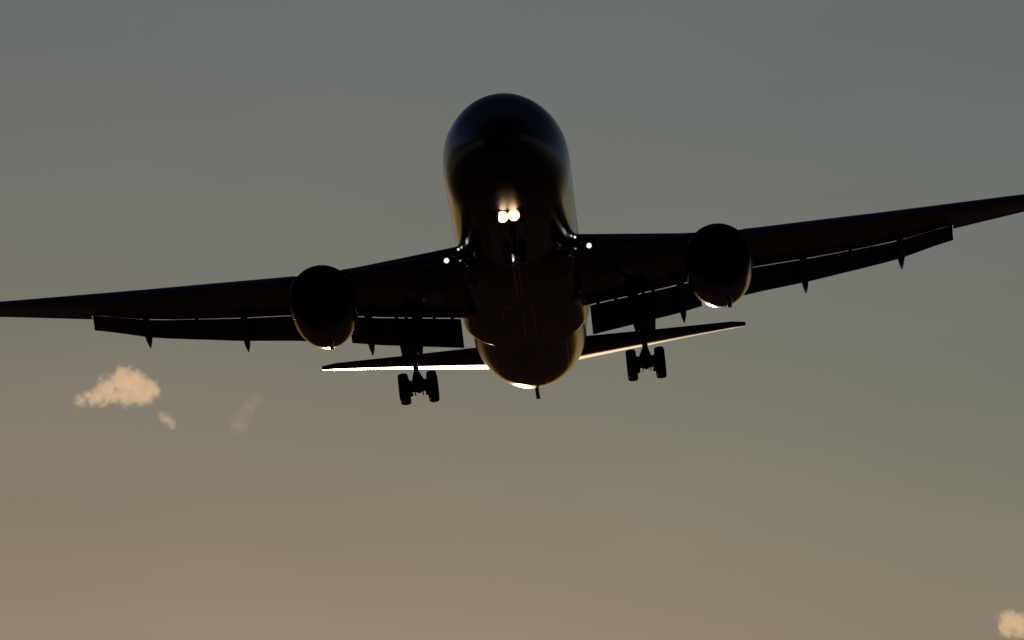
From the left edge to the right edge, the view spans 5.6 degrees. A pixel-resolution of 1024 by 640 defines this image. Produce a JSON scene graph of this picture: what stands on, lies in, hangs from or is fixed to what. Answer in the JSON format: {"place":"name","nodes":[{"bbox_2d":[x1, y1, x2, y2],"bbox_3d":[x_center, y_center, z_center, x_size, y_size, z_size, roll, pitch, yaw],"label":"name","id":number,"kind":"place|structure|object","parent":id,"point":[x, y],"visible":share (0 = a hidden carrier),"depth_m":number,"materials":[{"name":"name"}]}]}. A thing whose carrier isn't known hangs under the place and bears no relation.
{"place":"outdoors","nodes":[
{"label":"outdoors","id":0,"kind":"place"},
{"bbox_2d":[0,93,1023,404],"bbox_3d":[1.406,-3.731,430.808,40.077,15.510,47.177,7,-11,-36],"label":"airliner","id":1,"kind":"object","parent":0,"point":[520,277],"visible":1,"depth_m":423.86,"materials":[{"name":"paint"}]},
{"bbox_2d":[0,0,1023,639],"label":"sky","id":2,"kind":"structure","parent":0,"point":[845,461],"materials":[{"name":"grey"}]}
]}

